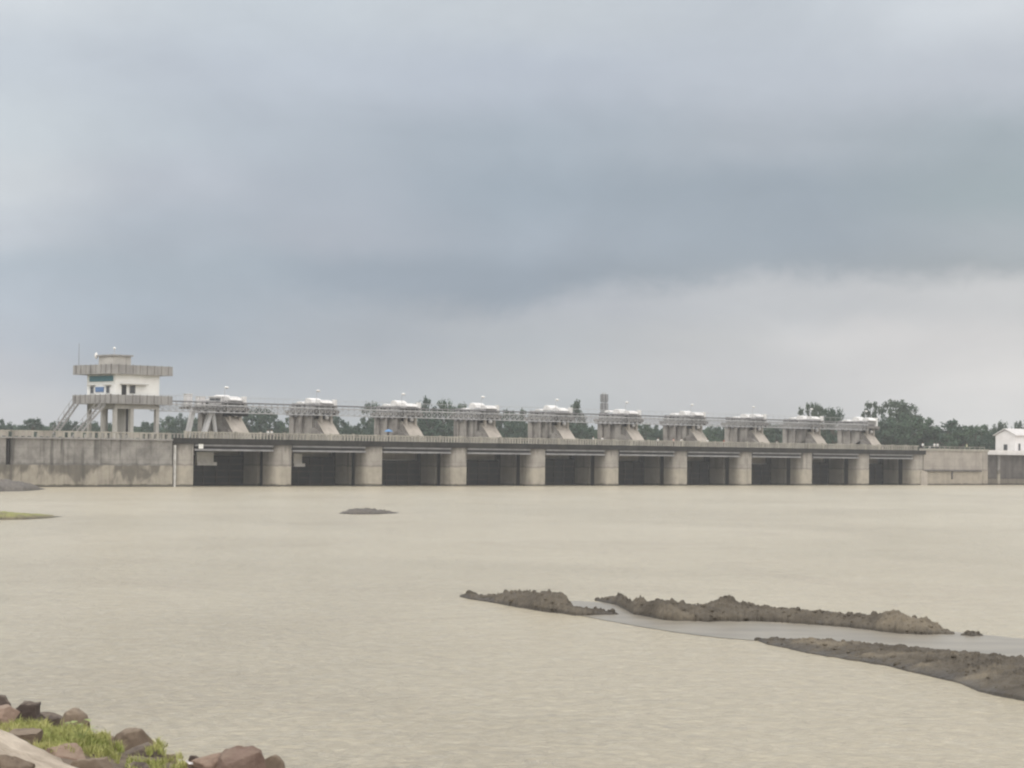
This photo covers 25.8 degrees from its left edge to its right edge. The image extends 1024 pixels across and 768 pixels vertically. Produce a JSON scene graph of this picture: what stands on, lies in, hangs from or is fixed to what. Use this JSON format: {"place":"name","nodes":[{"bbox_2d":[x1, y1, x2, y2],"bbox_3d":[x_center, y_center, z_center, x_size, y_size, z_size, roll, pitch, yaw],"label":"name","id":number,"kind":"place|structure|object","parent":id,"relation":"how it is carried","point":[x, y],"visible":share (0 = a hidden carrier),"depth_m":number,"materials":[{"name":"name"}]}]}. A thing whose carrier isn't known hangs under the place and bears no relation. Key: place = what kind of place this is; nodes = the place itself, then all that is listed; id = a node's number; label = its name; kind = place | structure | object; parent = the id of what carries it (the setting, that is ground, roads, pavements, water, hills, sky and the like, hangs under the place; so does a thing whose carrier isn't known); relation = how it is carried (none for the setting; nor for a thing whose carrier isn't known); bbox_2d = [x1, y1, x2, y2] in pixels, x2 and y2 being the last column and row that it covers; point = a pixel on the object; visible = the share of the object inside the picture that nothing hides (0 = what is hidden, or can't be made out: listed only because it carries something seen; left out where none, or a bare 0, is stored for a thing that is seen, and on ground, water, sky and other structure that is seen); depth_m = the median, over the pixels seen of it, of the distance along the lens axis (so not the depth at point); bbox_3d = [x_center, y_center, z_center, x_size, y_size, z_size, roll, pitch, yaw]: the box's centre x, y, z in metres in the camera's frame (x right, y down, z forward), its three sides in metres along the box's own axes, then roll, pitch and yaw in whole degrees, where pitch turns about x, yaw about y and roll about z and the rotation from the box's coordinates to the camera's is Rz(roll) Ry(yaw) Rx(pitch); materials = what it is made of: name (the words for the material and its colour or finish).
{"place":"outdoors","nodes":[
{"label":"outdoors","id":0,"kind":"place"},
{"bbox_2d":[0,715,191,767],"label":"bank","id":1,"kind":"structure","parent":0,"point":[123,757],"depth_m":15.88,"materials":[{"name":"green plant"}]},
{"bbox_2d":[0,704,19,729],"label":"boulder","id":2,"kind":"object","parent":1,"relation":"on","point":[8,712],"visible":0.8,"depth_m":17.76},
{"bbox_2d":[0,754,34,767],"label":"boulder","id":3,"kind":"object","parent":1,"relation":"on","point":[7,761],"visible":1,"depth_m":12.12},
{"bbox_2d":[9,728,42,744],"bbox_3d":[-3.524,2.616,16.123,0.278,0.259,0.236,1,-2,0],"label":"boulder","id":4,"kind":"object","parent":1,"relation":"on","point":[28,735],"visible":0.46,"depth_m":16.07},
{"bbox_2d":[15,701,40,721],"bbox_3d":[-4.090,2.800,18.818,0.239,0.270,0.201,1,-2,0],"label":"boulder","id":5,"kind":"object","parent":1,"relation":"on","point":[27,709],"visible":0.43,"depth_m":18.73,"materials":[{"name":"stone"}]},
{"bbox_2d":[0,730,76,767],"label":"concrete slab","id":6,"kind":"object","parent":1,"relation":"on","point":[12,745],"visible":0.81,"depth_m":13.29,"materials":[{"name":"concrete"}]},
{"bbox_2d":[37,712,61,728],"bbox_3d":[-3.751,2.813,18.340,0.238,0.248,0.268,2,-2,-36],"label":"boulder","id":7,"kind":"object","parent":1,"relation":"on","point":[53,717],"visible":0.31,"depth_m":18.28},
{"bbox_2d":[45,743,85,760],"bbox_3d":[-3.092,2.652,15.521,0.285,0.318,0.236,1,-2,-21],"label":"boulder","id":8,"kind":"object","parent":1,"relation":"on","point":[62,752],"visible":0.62,"depth_m":15.47,"materials":[{"name":"stone"}]},
{"bbox_2d":[61,708,89,727],"bbox_3d":[-3.507,2.775,17.919,0.257,0.374,0.219,1,-2,0],"label":"boulder","id":9,"kind":"object","parent":1,"relation":"on","point":[78,715],"visible":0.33,"depth_m":17.85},
{"bbox_2d":[70,757,112,767],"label":"boulder","id":10,"kind":"object","parent":1,"relation":"on","point":[103,762],"visible":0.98,"depth_m":14.80,"materials":[{"name":"stone"}]},
{"bbox_2d":[114,727,155,750],"bbox_3d":[-2.883,2.843,17.302,0.404,0.382,0.308,1,-2,-20],"label":"boulder","id":11,"kind":"object","parent":1,"relation":"on","point":[132,737],"visible":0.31,"depth_m":17.24,"materials":[{"name":"stone"}]},
{"bbox_2d":[124,742,162,758],"bbox_3d":[-2.754,2.812,16.617,0.358,0.295,0.304,1,-2,0],"label":"boulder","id":12,"kind":"object","parent":1,"relation":"on","point":[133,751],"visible":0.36,"depth_m":16.55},
{"bbox_2d":[187,753,220,767],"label":"boulder","id":13,"kind":"object","parent":1,"relation":"on","point":[209,761],"visible":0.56,"depth_m":15.81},
{"bbox_2d":[217,745,265,767],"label":"boulder","id":14,"kind":"object","parent":1,"relation":"on","point":[238,756],"visible":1,"depth_m":15.67,"materials":[{"name":"stone"}]},
{"bbox_2d":[265,754,284,767],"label":"boulder","id":15,"kind":"object","parent":1,"relation":"on","point":[275,761],"visible":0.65,"depth_m":15.97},
{"bbox_2d":[0,485,1023,767],"bbox_3d":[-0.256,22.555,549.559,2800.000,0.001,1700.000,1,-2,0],"label":"water","id":16,"kind":"structure","parent":0,"point":[302,627],"depth_m":67.04,"materials":[{"name":"liquid"}]},
{"bbox_2d":[0,479,43,491],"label":"mud bar","id":17,"kind":"object","parent":16,"relation":"in","point":[7,485],"visible":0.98,"depth_m":269.41,"materials":[{"name":"soil"}]},
{"bbox_2d":[0,511,61,519],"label":"mud bar","id":18,"kind":"object","parent":16,"relation":"in","point":[5,515],"visible":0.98,"depth_m":159.76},
{"bbox_2d":[172,444,193,486],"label":"spillway pier","id":19,"kind":"structure","parent":16,"relation":"in","point":[182,463],"depth_m":318.33,"materials":[{"name":"concrete"}]},
{"bbox_2d":[193,452,242,485],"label":"spillway gate","id":20,"kind":"structure","parent":16,"relation":"in","point":[210,469],"depth_m":331.69,"materials":[{"name":"metal"}]},
{"bbox_2d":[196,407,291,486],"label":"spillway pier","id":21,"kind":"structure","parent":16,"relation":"in","point":[264,468],"depth_m":333.00,"materials":[{"name":"concrete"}]},
{"bbox_2d":[181,400,221,437],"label":"strut platform","id":22,"kind":"structure","parent":21,"relation":"attached to","point":[209,416],"depth_m":337.18,"materials":[{"name":"concrete"}]},
{"bbox_2d":[194,395,247,415],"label":"gate hoist","id":23,"kind":"object","parent":21,"relation":"on","point":[217,398],"visible":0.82,"depth_m":340.13,"materials":[{"name":"grey metal"}]},
{"bbox_2d":[222,397,319,414],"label":"lattice walkway","id":24,"kind":"structure","parent":21,"relation":"on","point":[271,407],"depth_m":343.98,"materials":[{"name":"grey metal"}]},
{"bbox_2d":[291,454,334,485],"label":"spillway gate","id":25,"kind":"structure","parent":16,"relation":"in","point":[312,471],"depth_m":344.77,"materials":[{"name":"metal"}]},
{"bbox_2d":[285,410,381,485],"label":"spillway pier","id":26,"kind":"structure","parent":16,"relation":"in","point":[357,469],"depth_m":346.38,"materials":[{"name":"concrete"}]},
{"bbox_2d":[291,398,336,409],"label":"gate hoist","id":27,"kind":"object","parent":26,"relation":"on","point":[309,401],"visible":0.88,"depth_m":353.36,"materials":[{"name":"grey metal"}]},
{"bbox_2d":[314,400,404,417],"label":"lattice walkway","id":28,"kind":"structure","parent":26,"relation":"on","point":[365,409],"depth_m":356.67,"materials":[{"name":"grey metal"}]},
{"bbox_2d":[382,453,414,459],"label":"breast wall","id":29,"kind":"structure","parent":26,"relation":"attached to","point":[398,456],"depth_m":359.08,"materials":[{"name":"concrete"}]},
{"bbox_2d":[339,508,398,513],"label":"mud bar","id":30,"kind":"object","parent":16,"relation":"in","point":[364,511],"visible":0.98,"depth_m":183.60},
{"bbox_2d":[382,460,419,484],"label":"spillway gate","id":31,"kind":"structure","parent":16,"relation":"in","point":[400,472],"depth_m":357.76,"materials":[{"name":"metal"}]},
{"bbox_2d":[370,412,466,485],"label":"spillway pier","id":32,"kind":"structure","parent":16,"relation":"in","point":[442,469],"depth_m":359.10,"materials":[{"name":"concrete"}]},
{"bbox_2d":[375,400,420,412],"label":"gate hoist","id":33,"kind":"object","parent":32,"relation":"on","point":[397,403],"visible":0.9,"depth_m":365.93,"materials":[{"name":"grey metal"}]},
{"bbox_2d":[400,403,484,419],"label":"lattice walkway","id":34,"kind":"structure","parent":32,"relation":"on","point":[447,413],"depth_m":369.62,"materials":[{"name":"grey metal"}]},
{"bbox_2d":[466,460,499,484],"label":"spillway gate","id":35,"kind":"structure","parent":16,"relation":"in","point":[482,472],"depth_m":370.64,"materials":[{"name":"metal"}]},
{"bbox_2d":[449,415,544,485],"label":"spillway pier","id":36,"kind":"structure","parent":16,"relation":"in","point":[520,470],"depth_m":371.84,"materials":[{"name":"concrete"}]},
{"bbox_2d":[450,403,498,414],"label":"gate hoist","id":37,"kind":"object","parent":36,"relation":"on","point":[489,407],"visible":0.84,"depth_m":378.74,"materials":[{"name":"grey metal"}]},
{"bbox_2d":[479,406,558,421],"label":"lattice walkway","id":38,"kind":"structure","parent":36,"relation":"on","point":[538,415],"depth_m":382.36,"materials":[{"name":"grey metal"}]},
{"bbox_2d":[460,589,618,615],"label":"mud bar","id":39,"kind":"object","parent":16,"relation":"in","point":[549,601],"visible":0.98,"depth_m":71.43,"materials":[{"name":"soil"}]},
{"bbox_2d":[545,459,573,484],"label":"spillway gate","id":40,"kind":"structure","parent":16,"relation":"in","point":[559,472],"depth_m":383.49,"materials":[{"name":"metal"}]},
{"bbox_2d":[525,417,618,485],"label":"spillway pier","id":41,"kind":"structure","parent":16,"relation":"in","point":[596,470],"depth_m":384.56,"materials":[{"name":"concrete"}]},
{"bbox_2d":[172,438,925,458],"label":"road bridge","id":42,"kind":"structure","parent":41,"relation":"on","point":[210,444],"depth_m":366.14,"materials":[{"name":"concrete"}]},
{"bbox_2d":[184,431,283,439],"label":"railing","id":43,"kind":"object","parent":42,"relation":"on","point":[211,434],"visible":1,"depth_m":324.80,"materials":[{"name":"concrete"}]},
{"bbox_2d":[282,433,374,440],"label":"railing","id":44,"kind":"object","parent":42,"relation":"on","point":[307,436],"visible":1,"depth_m":337.35,"materials":[{"name":"concrete"}]},
{"bbox_2d":[374,434,459,442],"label":"railing","id":45,"kind":"object","parent":42,"relation":"on","point":[397,438],"visible":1,"depth_m":349.62,"materials":[{"name":"concrete"}]},
{"bbox_2d":[459,436,538,443],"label":"railing","id":46,"kind":"object","parent":42,"relation":"on","point":[461,439],"visible":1,"depth_m":362.40,"materials":[{"name":"concrete"}]},
{"bbox_2d":[142,433,886,449],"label":"railing","id":47,"kind":"object","parent":42,"relation":"on","point":[472,440],"visible":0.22,"depth_m":369.36,"materials":[{"name":"concrete"}]},
{"bbox_2d":[538,438,612,444],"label":"railing","id":48,"kind":"object","parent":42,"relation":"on","point":[577,441],"visible":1,"depth_m":375.59,"materials":[{"name":"concrete"}]},
{"bbox_2d":[612,439,681,445],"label":"railing","id":49,"kind":"object","parent":42,"relation":"on","point":[665,443],"visible":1,"depth_m":388.21,"materials":[{"name":"concrete"}]},
{"bbox_2d":[681,440,746,446],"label":"railing","id":50,"kind":"object","parent":42,"relation":"on","point":[728,444],"visible":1,"depth_m":400.85,"materials":[{"name":"concrete"}]},
{"bbox_2d":[746,442,807,448],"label":"railing","id":51,"kind":"object","parent":42,"relation":"on","point":[770,445],"visible":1,"depth_m":413.15,"materials":[{"name":"concrete"}]},
{"bbox_2d":[806,443,862,448],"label":"railing","id":52,"kind":"object","parent":42,"relation":"on","point":[853,446],"visible":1,"depth_m":426.48,"materials":[{"name":"concrete"}]},
{"bbox_2d":[864,444,916,449],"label":"railing","id":53,"kind":"object","parent":42,"relation":"on","point":[891,447],"visible":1,"depth_m":438.76,"materials":[{"name":"concrete"}]},
{"bbox_2d":[529,405,572,416],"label":"gate hoist","id":54,"kind":"object","parent":41,"relation":"on","point":[549,408],"visible":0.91,"depth_m":391.39,"materials":[{"name":"grey metal"}]},
{"bbox_2d":[553,408,628,423],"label":"lattice walkway","id":55,"kind":"structure","parent":41,"relation":"on","point":[596,419],"depth_m":395.19,"materials":[{"name":"grey metal"}]},
{"bbox_2d":[618,461,643,484],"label":"spillway gate","id":56,"kind":"structure","parent":16,"relation":"in","point":[630,472],"depth_m":396.39,"materials":[{"name":"metal"}]},
{"bbox_2d":[594,419,686,485],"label":"spillway pier","id":57,"kind":"structure","parent":16,"relation":"in","point":[666,470],"depth_m":397.30,"materials":[{"name":"concrete"}]},
{"bbox_2d":[594,409,640,418],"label":"gate hoist","id":58,"kind":"object","parent":57,"relation":"on","point":[638,412],"visible":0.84,"depth_m":404.18,"materials":[{"name":"grey metal"}]},
{"bbox_2d":[623,411,693,425],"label":"lattice walkway","id":59,"kind":"structure","parent":57,"relation":"on","point":[662,418],"depth_m":407.61,"materials":[{"name":"grey metal"}]},
{"bbox_2d":[687,461,708,484],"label":"spillway gate","id":60,"kind":"structure","parent":16,"relation":"in","point":[697,473],"depth_m":409.29,"materials":[{"name":"metal"}]},
{"bbox_2d":[660,421,751,485],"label":"spillway pier","id":61,"kind":"structure","parent":16,"relation":"in","point":[736,471],"depth_m":409.95,"materials":[{"name":"concrete"}]},
{"bbox_2d":[664,411,705,420],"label":"gate hoist","id":62,"kind":"object","parent":61,"relation":"on","point":[696,414],"visible":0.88,"depth_m":416.84,"materials":[{"name":"grey metal"}]},
{"bbox_2d":[688,413,755,426],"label":"lattice walkway","id":63,"kind":"structure","parent":61,"relation":"on","point":[725,420],"depth_m":420.84,"materials":[{"name":"grey metal"}]},
{"bbox_2d":[751,464,770,484],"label":"spillway gate","id":64,"kind":"structure","parent":16,"relation":"in","point":[760,474],"depth_m":422.14,"materials":[{"name":"metal"}]},
{"bbox_2d":[722,423,811,484],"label":"spillway pier","id":65,"kind":"structure","parent":16,"relation":"in","point":[791,471],"depth_m":422.90,"materials":[{"name":"concrete"}]},
{"bbox_2d":[755,415,813,428],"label":"lattice walkway","id":66,"kind":"structure","parent":65,"relation":"on","point":[786,422],"depth_m":433.36,"materials":[{"name":"grey metal"}]},
{"bbox_2d":[595,593,954,634],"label":"mud bar","id":67,"kind":"object","parent":16,"relation":"in","point":[727,608],"visible":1,"depth_m":67.28,"materials":[{"name":"soil"}]},
{"bbox_2d":[812,462,827,484],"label":"spillway gate","id":68,"kind":"structure","parent":16,"relation":"in","point":[819,474],"depth_m":434.94,"materials":[{"name":"metal"}]},
{"bbox_2d":[779,424,868,484],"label":"spillway pier","id":69,"kind":"structure","parent":16,"relation":"in","point":[844,471],"depth_m":435.51,"materials":[{"name":"concrete"}]},
{"bbox_2d":[782,415,823,424],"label":"gate hoist","id":70,"kind":"object","parent":69,"relation":"on","point":[815,418],"visible":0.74,"depth_m":442.21,"materials":[{"name":"grey metal"}]},
{"bbox_2d":[808,417,867,429],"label":"lattice walkway","id":71,"kind":"structure","parent":69,"relation":"on","point":[844,424],"depth_m":446.37,"materials":[{"name":"grey metal"}]},
{"bbox_2d":[869,464,882,484],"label":"spillway gate","id":72,"kind":"structure","parent":16,"relation":"in","point":[875,474],"depth_m":447.74,"materials":[{"name":"metal"}]},
{"bbox_2d":[834,426,922,484],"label":"spillway pier","id":73,"kind":"structure","parent":16,"relation":"in","point":[901,471],"depth_m":448.44,"materials":[{"name":"concrete"}]},
{"bbox_2d":[838,417,877,425],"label":"gate hoist","id":74,"kind":"object","parent":73,"relation":"on","point":[872,421],"visible":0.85,"depth_m":454.76,"materials":[{"name":"grey metal"}]},
{"bbox_2d":[754,636,1023,700],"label":"mud bar","id":75,"kind":"object","parent":16,"relation":"in","point":[999,674],"visible":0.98,"depth_m":52.46,"materials":[{"name":"soil"}]},
{"bbox_2d":[0,0,1023,430],"label":"sky","id":76,"kind":"structure","parent":0,"point":[726,208],"materials":[{"name":"grey"}]},
{"bbox_2d":[570,601,1023,656],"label":"shallow water","id":77,"kind":"structure","parent":0,"point":[956,641],"depth_m":62.88,"materials":[{"name":"liquid"}]},
{"bbox_3d":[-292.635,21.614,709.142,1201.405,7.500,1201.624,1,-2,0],"label":"ground","id":78,"kind":"structure","parent":0,"visible":0},
{"bbox_2d":[15,417,47,436],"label":"tree","id":79,"kind":"object","parent":78,"relation":"on","point":[30,423],"visible":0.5,"depth_m":639.11,"materials":[{"name":"green plant"}]},
{"bbox_2d":[0,436,172,486],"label":"dam wall","id":80,"kind":"structure","parent":78,"relation":"on","point":[74,462],"depth_m":307.05,"materials":[{"name":"concrete"}]},
{"bbox_2d":[0,430,170,438],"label":"railing","id":81,"kind":"object","parent":80,"relation":"on","point":[43,433],"visible":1,"depth_m":306.20,"materials":[{"name":"concrete"}]},
{"bbox_2d":[50,347,172,438],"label":"control tower","id":82,"kind":"structure","parent":78,"relation":"on","point":[121,387],"depth_m":323.46,"materials":[{"name":"concrete"}]},
{"bbox_2d":[150,395,227,412],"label":"lattice walkway","id":83,"kind":"structure","parent":82,"relation":"attached to","point":[195,405],"depth_m":333.68,"materials":[{"name":"grey metal"}]},
{"bbox_2d":[163,413,197,438],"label":"tree","id":84,"kind":"object","parent":78,"relation":"on","point":[176,421],"visible":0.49,"depth_m":638.19,"materials":[{"name":"green plant"}]},
{"bbox_2d":[242,407,278,438],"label":"tree","id":85,"kind":"object","parent":78,"relation":"on","point":[257,418],"visible":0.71,"depth_m":597.94,"materials":[{"name":"green plant"}]},
{"bbox_2d":[253,411,285,439],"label":"tree","id":86,"kind":"object","parent":78,"relation":"on","point":[269,420],"visible":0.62,"depth_m":598.52,"materials":[{"name":"green plant"}]},
{"bbox_2d":[333,416,353,438],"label":"tree","id":87,"kind":"object","parent":78,"relation":"on","point":[346,429],"visible":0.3,"depth_m":578.52,"materials":[{"name":"green plant"}]},
{"bbox_2d":[351,419,373,440],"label":"tree","id":88,"kind":"object","parent":78,"relation":"on","point":[367,429],"visible":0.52,"depth_m":579.77,"materials":[{"name":"green plant"}]},
{"bbox_2d":[417,409,453,441],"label":"tree","id":89,"kind":"object","parent":78,"relation":"on","point":[426,428],"visible":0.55,"depth_m":566.88,"materials":[{"name":"green plant"}]},
{"bbox_2d":[0,425,994,449],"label":"wood","id":90,"kind":"object","parent":78,"relation":"on","point":[138,429],"visible":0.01,"depth_m":667.66,"materials":[{"name":"green plant"}]},
{"bbox_2d":[501,421,527,443],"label":"tree","id":91,"kind":"object","parent":78,"relation":"on","point":[515,428],"visible":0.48,"depth_m":568.72,"materials":[{"name":"green plant"}]},
{"bbox_2d":[569,422,594,444],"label":"tree","id":92,"kind":"object","parent":78,"relation":"on","point":[574,429],"visible":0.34,"depth_m":568.00,"materials":[{"name":"green plant"}]},
{"bbox_2d":[570,399,593,442],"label":"tree","id":93,"kind":"object","parent":78,"relation":"on","point":[576,406],"visible":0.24,"depth_m":578.96,"materials":[{"name":"green plant"}]},
{"bbox_2d":[638,423,660,441],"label":"tree","id":94,"kind":"object","parent":78,"relation":"on","point":[646,428],"visible":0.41,"depth_m":598.71,"materials":[{"name":"green plant"}]},
{"bbox_2d":[821,407,844,445],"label":"tree","id":95,"kind":"object","parent":78,"relation":"on","point":[832,414],"visible":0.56,"depth_m":539.42,"materials":[{"name":"green plant"}]},
{"bbox_2d":[873,399,914,438],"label":"tree","id":96,"kind":"object","parent":78,"relation":"on","point":[895,404],"visible":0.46,"depth_m":568.65,"materials":[{"name":"green plant"}]},
{"bbox_2d":[877,412,937,449],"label":"tree","id":97,"kind":"object","parent":78,"relation":"on","point":[886,433],"visible":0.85,"depth_m":558.97,"materials":[{"name":"green plant"}]},
{"bbox_2d":[897,416,943,449],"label":"tree","id":98,"kind":"object","parent":78,"relation":"on","point":[930,432],"visible":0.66,"depth_m":558.04,"materials":[{"name":"green plant"}]},
{"bbox_2d":[921,418,967,448],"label":"tree","id":99,"kind":"object","parent":78,"relation":"on","point":[950,426],"visible":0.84,"depth_m":555.46,"materials":[{"name":"green plant"}]},
{"bbox_2d":[919,448,988,484],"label":"abutment wall","id":100,"kind":"structure","parent":78,"relation":"on","point":[955,466],"depth_m":454.60,"materials":[{"name":"concrete"}]},
{"bbox_2d":[941,427,983,448],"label":"tree","id":101,"kind":"object","parent":78,"relation":"on","point":[952,444],"visible":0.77,"depth_m":550.41,"materials":[{"name":"green plant"}]},
{"bbox_2d":[952,424,994,447],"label":"tree","id":102,"kind":"object","parent":78,"relation":"on","point":[980,432],"visible":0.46,"depth_m":554.60,"materials":[{"name":"green plant"}]},
{"bbox_2d":[968,429,1000,449],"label":"tree","id":103,"kind":"object","parent":78,"relation":"on","point":[988,437],"visible":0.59,"depth_m":546.75,"materials":[{"name":"green plant"}]},
{"bbox_2d":[988,450,1023,484],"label":"dark wall","id":104,"kind":"structure","parent":78,"relation":"on","point":[1005,467],"depth_m":470.61,"materials":[{"name":"concrete"}]},
{"bbox_2d":[993,428,1023,450],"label":"white building","id":105,"kind":"structure","parent":104,"relation":"on","point":[1009,439],"depth_m":480.51,"materials":[{"name":"paint"}]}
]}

